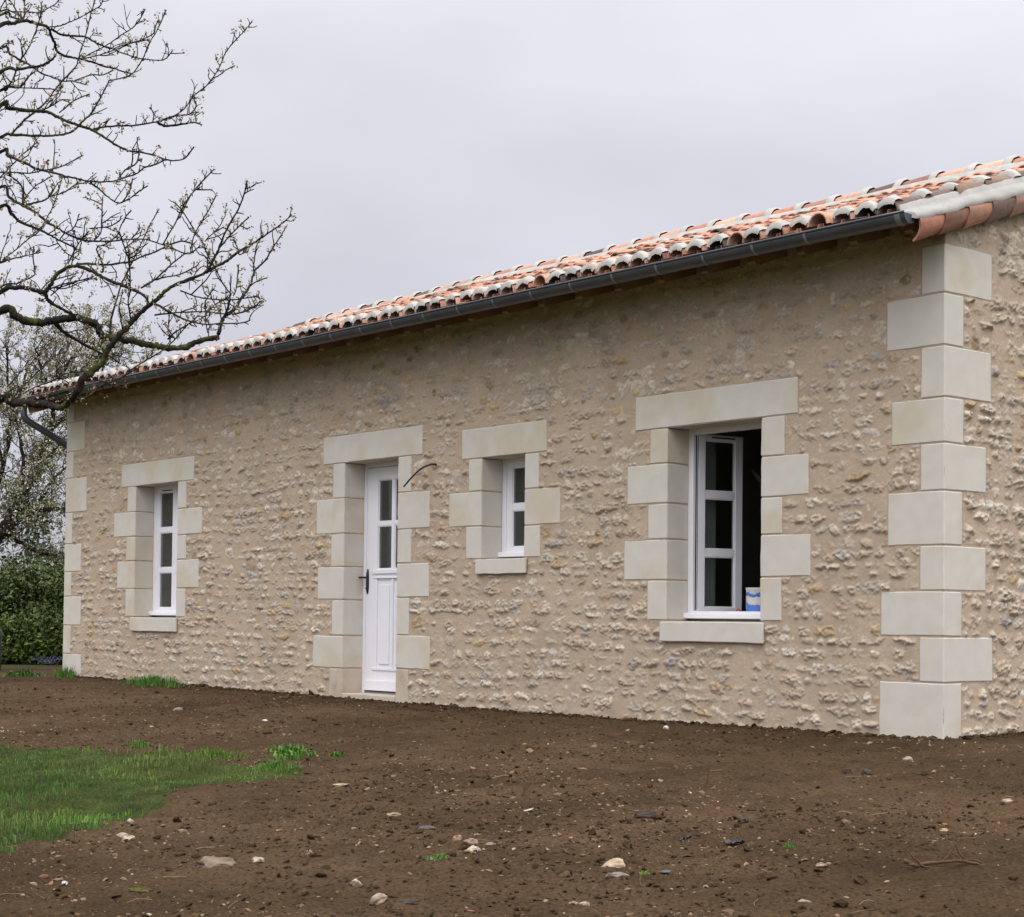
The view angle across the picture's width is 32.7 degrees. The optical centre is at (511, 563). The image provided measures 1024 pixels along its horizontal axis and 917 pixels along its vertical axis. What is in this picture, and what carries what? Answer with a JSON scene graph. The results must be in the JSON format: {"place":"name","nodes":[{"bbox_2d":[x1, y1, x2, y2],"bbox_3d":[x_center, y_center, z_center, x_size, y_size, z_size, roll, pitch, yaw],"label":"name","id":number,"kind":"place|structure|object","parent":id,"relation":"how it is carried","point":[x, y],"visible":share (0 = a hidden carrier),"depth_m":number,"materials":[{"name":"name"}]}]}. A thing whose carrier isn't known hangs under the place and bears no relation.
{"place":"outdoors","nodes":[
{"label":"outdoors","id":0,"kind":"place"},
{"bbox_2d":[0,743,309,853],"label":"lawn grass","id":1,"kind":"structure","parent":0,"point":[19,820],"depth_m":10.18,"materials":[{"name":"green plant"}]},
{"bbox_2d":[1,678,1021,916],"bbox_3d":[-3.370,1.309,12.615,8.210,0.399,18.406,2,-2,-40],"label":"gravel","id":2,"kind":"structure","parent":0,"point":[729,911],"depth_m":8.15,"materials":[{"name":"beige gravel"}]},
{"bbox_2d":[0,662,1023,916],"bbox_3d":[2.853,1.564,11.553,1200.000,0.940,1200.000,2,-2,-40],"label":"ground","id":3,"kind":"structure","parent":0,"point":[776,786],"depth_m":8.40,"materials":[{"name":"brown soil"}]},
{"bbox_2d":[0,629,1,670],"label":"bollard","id":4,"kind":"object","parent":3,"relation":"on","point":[0,646],"visible":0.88,"depth_m":23.49,"materials":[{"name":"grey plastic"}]},
{"bbox_2d":[0,557,32,621],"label":"shrub","id":5,"kind":"object","parent":3,"relation":"on","point":[3,597],"visible":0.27,"depth_m":27.32,"materials":[{"name":"green plant"}]},
{"bbox_2d":[0,608,40,663],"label":"shrub","id":6,"kind":"object","parent":3,"relation":"on","point":[7,637],"visible":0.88,"depth_m":25.99,"materials":[{"name":"green plant"}]},
{"bbox_2d":[2,668,45,677],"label":"weed","id":7,"kind":"object","parent":3,"relation":"on","point":[24,673],"visible":0.81,"depth_m":21.42,"materials":[{"name":"green plant"}]},
{"bbox_2d":[0,555,58,662],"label":"shrub","id":8,"kind":"object","parent":3,"relation":"on","point":[17,578],"visible":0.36,"depth_m":27.38,"materials":[{"name":"green plant"}]},
{"bbox_2d":[1,610,62,664],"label":"shrub","id":9,"kind":"object","parent":3,"relation":"on","point":[34,636],"visible":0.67,"depth_m":26.05,"materials":[{"name":"green plant"}]},
{"bbox_2d":[0,481,64,620],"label":"shrub","id":10,"kind":"object","parent":3,"relation":"on","point":[37,537],"visible":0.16,"depth_m":30.12,"materials":[{"name":"green plant"}]},
{"bbox_2d":[2,555,63,658],"bbox_3d":[-7.577,0.689,28.088,1.690,1.846,1.782,1,-2,2],"label":"shrub","id":11,"kind":"object","parent":3,"relation":"on","point":[56,595],"visible":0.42,"depth_m":27.82,"materials":[{"name":"green plant"}]},
{"bbox_2d":[15,600,63,664],"bbox_3d":[-6.909,1.054,26.305,1.255,1.021,1.375,1,-2,-4],"label":"shrub","id":12,"kind":"object","parent":3,"relation":"on","point":[51,624],"visible":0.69,"depth_m":26.10,"materials":[{"name":"green plant"}]},
{"bbox_2d":[20,656,61,664],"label":"bluebells","id":13,"kind":"object","parent":3,"relation":"on","point":[43,660],"visible":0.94,"depth_m":25.57,"materials":[{"name":"plant"}]},
{"bbox_2d":[39,552,64,619],"bbox_3d":[-6.987,0.681,28.344,1.627,1.947,1.922,2,-2,-40],"label":"shrub","id":14,"kind":"object","parent":3,"relation":"on","point":[56,576],"visible":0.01,"depth_m":28.22,"materials":[{"name":"green plant"}]},
{"bbox_2d":[52,665,78,677],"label":"grass tuft","id":15,"kind":"object","parent":3,"relation":"on","point":[71,673],"visible":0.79,"depth_m":21.18,"materials":[{"name":"green plant"}]},
{"bbox_2d":[0,285,158,581],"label":"blossom tree","id":16,"kind":"object","parent":3,"relation":"on","point":[21,492],"visible":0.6,"depth_m":25.08,"materials":[{"name":"grey plant"}]},
{"bbox_2d":[114,737,121,742],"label":"clod","id":17,"kind":"object","parent":3,"relation":"on","point":[118,740],"visible":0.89,"depth_m":12.85,"materials":[{"name":"soil"}]},
{"bbox_2d":[117,832,127,836],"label":"stone","id":18,"kind":"object","parent":3,"relation":"on","point":[121,834],"visible":0.69,"depth_m":7.94,"materials":[{"name":"beige stone"}]},
{"bbox_2d":[121,835,134,840],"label":"stone","id":19,"kind":"object","parent":3,"relation":"on","point":[130,837],"visible":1,"depth_m":7.77,"materials":[{"name":"beige stone"}]},
{"bbox_2d":[126,818,133,823],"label":"stone","id":20,"kind":"object","parent":3,"relation":"on","point":[129,821],"visible":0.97,"depth_m":8.37,"materials":[{"name":"beige stone"}]},
{"bbox_2d":[122,738,155,748],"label":"grass tuft","id":21,"kind":"object","parent":3,"relation":"on","point":[141,744],"visible":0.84,"depth_m":12.32,"materials":[{"name":"green plant"}]},
{"bbox_2d":[128,887,153,892],"bbox_3d":[-1.398,1.229,6.577,0.096,0.022,0.023,1,-2,-15],"label":"mossy stick","id":22,"kind":"object","parent":3,"relation":"on","point":[141,890],"visible":0.98,"depth_m":6.57,"materials":[{"name":"wood"}]},
{"bbox_2d":[0,0,296,412],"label":"apple tree","id":23,"kind":"object","parent":3,"relation":"on","point":[8,398],"visible":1,"depth_m":8.86,"materials":[{"name":"brown plant"}]},
{"bbox_2d":[118,673,189,687],"bbox_3d":[-3.942,1.278,19.248,0.496,0.184,1.262,2,-2,-40],"label":"grass tuft","id":24,"kind":"object","parent":3,"relation":"on","point":[154,681],"visible":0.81,"depth_m":19.12,"materials":[{"name":"green plant"}]},
{"bbox_2d":[172,707,183,710],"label":"stone","id":25,"kind":"object","parent":3,"relation":"on","point":[177,708],"visible":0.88,"depth_m":15.66,"materials":[{"name":"grey stone"}]},
{"bbox_2d":[195,856,235,867],"bbox_3d":[-1.181,1.216,7.031,0.190,0.079,0.138,1,-2,1],"label":"stone","id":26,"kind":"object","parent":3,"relation":"on","point":[207,861],"visible":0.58,"depth_m":6.99,"materials":[{"name":"beige stone"}]},
{"bbox_2d":[185,746,251,760],"bbox_3d":[-1.956,1.250,11.528,0.314,0.108,0.731,2,-2,-40],"label":"grass tuft","id":27,"kind":"object","parent":3,"relation":"on","point":[214,753],"visible":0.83,"depth_m":11.48,"materials":[{"name":"green plant"}]},
{"bbox_2d":[252,857,264,862],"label":"stone","id":28,"kind":"object","parent":3,"relation":"on","point":[258,860],"visible":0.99,"depth_m":6.98,"materials":[{"name":"beige stone"}]},
{"bbox_2d":[249,758,301,772],"bbox_3d":[-1.433,1.225,10.618,0.303,0.110,0.408,2,-2,-40],"label":"grass tuft","id":29,"kind":"object","parent":3,"relation":"on","point":[281,765],"visible":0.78,"depth_m":10.59,"materials":[{"name":"green plant"}]},
{"bbox_2d":[266,741,316,760],"bbox_3d":[-1.442,1.223,11.410,0.357,0.132,0.395,0,-2,7],"label":"weed","id":30,"kind":"object","parent":3,"relation":"on","point":[286,752],"visible":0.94,"depth_m":11.38,"materials":[{"name":"green plant"}]},
{"bbox_2d":[304,850,312,856],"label":"stone","id":31,"kind":"object","parent":3,"relation":"on","point":[309,852],"visible":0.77,"depth_m":7.13,"materials":[{"name":"beige stone"}]},
{"bbox_2d":[296,847,334,858],"bbox_3d":[-0.811,1.173,7.084,0.174,0.038,0.184,2,-2,-40],"label":"root tangle","id":32,"kind":"object","parent":3,"relation":"on","point":[310,848],"visible":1,"depth_m":7.09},
{"bbox_2d":[328,750,343,756],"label":"weed","id":33,"kind":"object","parent":3,"relation":"on","point":[333,753],"visible":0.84,"depth_m":11.30,"materials":[{"name":"green plant"}]},
{"bbox_2d":[336,738,343,742],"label":"clod","id":34,"kind":"object","parent":3,"relation":"on","point":[340,740],"visible":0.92,"depth_m":12.09,"materials":[{"name":"soil"}]},
{"bbox_2d":[332,783,349,786],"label":"stone","id":35,"kind":"object","parent":3,"relation":"on","point":[341,784],"visible":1,"depth_m":9.68,"materials":[{"name":"beige stone"}]},
{"bbox_2d":[350,879,362,886],"bbox_3d":[-0.571,1.172,6.396,0.046,0.038,0.035,-1,-2,40],"label":"stone","id":36,"kind":"object","parent":3,"relation":"on","point":[355,882],"visible":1,"depth_m":6.38,"materials":[{"name":"beige stone"}]},
{"bbox_2d":[369,893,387,904],"bbox_3d":[-0.471,1.181,6.151,0.077,0.046,0.052,2,-2,-40],"label":"stone","id":37,"kind":"object","parent":3,"relation":"on","point":[378,898],"visible":1,"depth_m":6.13,"materials":[{"name":"beige stone"}]},
{"bbox_2d":[386,812,400,816],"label":"stone","id":38,"kind":"object","parent":3,"relation":"on","point":[393,814],"visible":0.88,"depth_m":8.41,"materials":[{"name":"beige stone"}]},
{"bbox_2d":[396,899,417,904],"bbox_3d":[-0.369,1.186,6.112,0.080,0.024,0.041,1,-2,-21],"label":"slate","id":39,"kind":"object","parent":3,"relation":"on","point":[410,901],"visible":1,"depth_m":6.10,"materials":[{"name":"stone"}]},
{"bbox_2d":[416,825,436,829],"bbox_3d":[-0.395,1.221,8.053,0.098,0.028,0.059,1,-2,-3],"label":"slate","id":40,"kind":"object","parent":3,"relation":"on","point":[425,827],"visible":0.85,"depth_m":8.05,"materials":[{"name":"stone"}]},
{"bbox_2d":[426,852,446,860],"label":"weed","id":41,"kind":"object","parent":3,"relation":"on","point":[440,855],"visible":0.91,"depth_m":6.94,"materials":[{"name":"green plant"}]},
{"bbox_2d":[453,835,461,840],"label":"stone","id":42,"kind":"object","parent":3,"relation":"on","point":[457,837],"visible":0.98,"depth_m":7.64,"materials":[{"name":"beige stone"}]},
{"bbox_2d":[463,838,477,845],"bbox_3d":[-0.174,1.199,7.505,0.065,0.041,0.047,2,-2,-40],"label":"stone","id":43,"kind":"object","parent":3,"relation":"on","point":[471,841],"visible":0.8,"depth_m":7.49,"materials":[{"name":"beige stone"}]},
{"bbox_2d":[467,845,480,851],"bbox_3d":[-0.159,1.189,7.244,0.053,0.043,0.067,2,-2,-40],"label":"stone","id":44,"kind":"object","parent":3,"relation":"on","point":[472,848],"visible":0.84,"depth_m":7.23,"materials":[{"name":"beige stone"}]},
{"bbox_2d":[485,842,495,846],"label":"stone","id":45,"kind":"object","parent":3,"relation":"on","point":[488,844],"visible":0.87,"depth_m":7.43,"materials":[{"name":"beige stone"}]},
{"bbox_2d":[19,155,1023,738],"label":"stone house","id":46,"kind":"structure","parent":3,"relation":"on","point":[587,513],"depth_m":14.19,"materials":[{"name":"stone"}]},
{"bbox_2d":[149,485,177,615],"bbox_3d":[-3.878,-0.170,20.078,0.112,1.527,1.050,2,-2,-40],"label":"window","id":47,"kind":"structure","parent":46,"relation":"in","point":[157,609],"depth_m":20.36,"materials":[{"name":"white plastic"}]},
{"bbox_2d":[358,461,398,694],"bbox_3d":[-1.179,0.138,16.819,0.129,2.302,0.955,2,-2,-40],"label":"door","id":48,"kind":"structure","parent":46,"relation":"in","point":[379,634],"depth_m":16.98,"materials":[{"name":"white wood"}]},
{"bbox_2d":[403,463,436,486],"bbox_3d":[-0.832,-0.807,15.907,0.330,0.219,0.048,0,-2,8],"label":"electric cable","id":49,"kind":"object","parent":46,"relation":"attached to","point":[415,473],"visible":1,"depth_m":15.90,"materials":[{"name":"grey plastic"}]},
{"bbox_2d":[498,457,524,556],"bbox_3d":[0.108,-0.509,15.316,0.112,0.895,0.645,2,-2,-40],"label":"window","id":50,"kind":"structure","parent":46,"relation":"in","point":[509,505],"depth_m":15.47,"materials":[{"name":"white plastic"}]},
{"bbox_2d":[684,422,761,618],"bbox_3d":[1.873,-0.328,13.526,0.540,1.513,1.033,2,-2,-40],"label":"window","id":51,"kind":"structure","parent":46,"relation":"in","point":[697,494],"depth_m":13.77,"materials":[{"name":"white plastic"}]},
{"bbox_2d":[746,588,760,610],"bbox_3d":[1.893,0.282,13.387,0.205,0.196,0.205,2,-2,-40],"label":"paint tin","id":52,"kind":"object","parent":46,"relation":"on","point":[753,600],"visible":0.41,"depth_m":13.31,"materials":[{"name":"blue metal"}]},
{"bbox_2d":[751,469,760,483],"bbox_3d":[2.234,-1.000,14.754,0.048,0.745,0.563,2,-2,-40],"label":"wiring sheath","id":53,"kind":"object","parent":46,"relation":"hanging from","point":[757,476],"visible":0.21,"depth_m":14.89,"materials":[{"name":"black plastic"}]},
{"bbox_2d":[579,901,589,905],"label":"stone","id":54,"kind":"object","parent":3,"relation":"on","point":[584,903],"visible":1,"depth_m":6.00,"materials":[{"name":"beige stone"}]},
{"bbox_2d":[601,858,625,867],"bbox_3d":[0.395,1.171,6.788,0.109,0.052,0.074,1,-2,-16],"label":"stone","id":55,"kind":"object","parent":3,"relation":"on","point":[617,862],"visible":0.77,"depth_m":6.77,"materials":[{"name":"beige stone"}]},
{"bbox_2d":[606,872,629,878],"bbox_3d":[0.394,1.167,6.509,0.095,0.039,0.050,1,-2,-9],"label":"stone","id":56,"kind":"object","parent":3,"relation":"on","point":[615,875],"visible":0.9,"depth_m":6.50,"materials":[{"name":"grey stone"}]},
{"bbox_2d":[633,810,656,817],"bbox_3d":[0.614,1.151,8.016,0.116,0.044,0.040,1,-2,4],"label":"clod","id":57,"kind":"object","parent":3,"relation":"on","point":[645,814],"visible":0.98,"depth_m":8.00,"materials":[{"name":"soil"}]},
{"bbox_2d":[659,870,673,872],"bbox_3d":[0.588,1.170,6.633,0.046,0.013,0.045,2,-2,-40],"label":"slate","id":58,"kind":"object","parent":3,"relation":"on","point":[664,871],"visible":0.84,"depth_m":6.63,"materials":[{"name":"stone"}]},
{"bbox_2d":[679,835,691,840],"bbox_3d":[0.738,1.169,7.438,0.056,0.031,0.033,1,-2,-2],"label":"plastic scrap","id":59,"kind":"object","parent":3,"relation":"on","point":[686,837],"visible":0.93,"depth_m":7.43,"materials":[{"name":"grey plastic"}]},
{"bbox_2d":[724,838,744,844],"bbox_3d":[0.933,1.163,7.314,0.085,0.026,0.052,1,-2,0],"label":"plastic scrap","id":60,"kind":"object","parent":3,"relation":"on","point":[735,841],"visible":1,"depth_m":7.31,"materials":[{"name":"grey plastic"}]},
{"bbox_2d":[737,818,748,821],"bbox_3d":[1.036,1.149,7.831,0.050,0.021,0.030,1,-2,0],"label":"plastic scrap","id":61,"kind":"object","parent":3,"relation":"on","point":[743,820],"visible":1,"depth_m":7.83,"materials":[{"name":"black plastic"}]},
{"bbox_2d":[783,842,795,849],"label":"weed","id":62,"kind":"object","parent":3,"relation":"on","point":[788,846],"visible":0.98,"depth_m":7.17,"materials":[{"name":"green plant"}]},
{"bbox_2d":[797,899,811,902],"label":"stone","id":63,"kind":"object","parent":3,"relation":"on","point":[804,901],"visible":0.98,"depth_m":6.00,"materials":[{"name":"beige stone"}]},
{"bbox_2d":[815,862,826,867],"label":"stone","id":64,"kind":"object","parent":3,"relation":"on","point":[821,864],"visible":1,"depth_m":6.63,"materials":[{"name":"beige stone"}]},
{"bbox_2d":[843,769,851,773],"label":"clod","id":65,"kind":"object","parent":3,"relation":"on","point":[847,771],"visible":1,"depth_m":9.80,"materials":[{"name":"soil"}]},
{"bbox_2d":[861,769,871,774],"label":"clod","id":66,"kind":"object","parent":3,"relation":"on","point":[866,771],"visible":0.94,"depth_m":9.79,"materials":[{"name":"stone"}]},
{"bbox_2d":[901,756,913,762],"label":"stone","id":67,"kind":"object","parent":3,"relation":"on","point":[907,759],"visible":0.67,"depth_m":10.31,"materials":[{"name":"beige stone"}]},
{"bbox_2d":[903,842,985,868],"bbox_3d":[1.623,1.091,6.520,0.312,0.099,0.080,1,-2,-3],"label":"dry branch","id":68,"kind":"object","parent":3,"relation":"on","point":[919,864],"visible":1,"depth_m":6.53,"materials":[{"name":"brown wood"}]},
{"bbox_2d":[1001,799,1014,803],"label":"stone","id":69,"kind":"object","parent":3,"relation":"on","point":[1005,801],"visible":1,"depth_m":8.25,"materials":[{"name":"beige stone"}]},
{"bbox_2d":[0,0,1023,604],"label":"sky","id":70,"kind":"structure","parent":0,"point":[413,146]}
]}

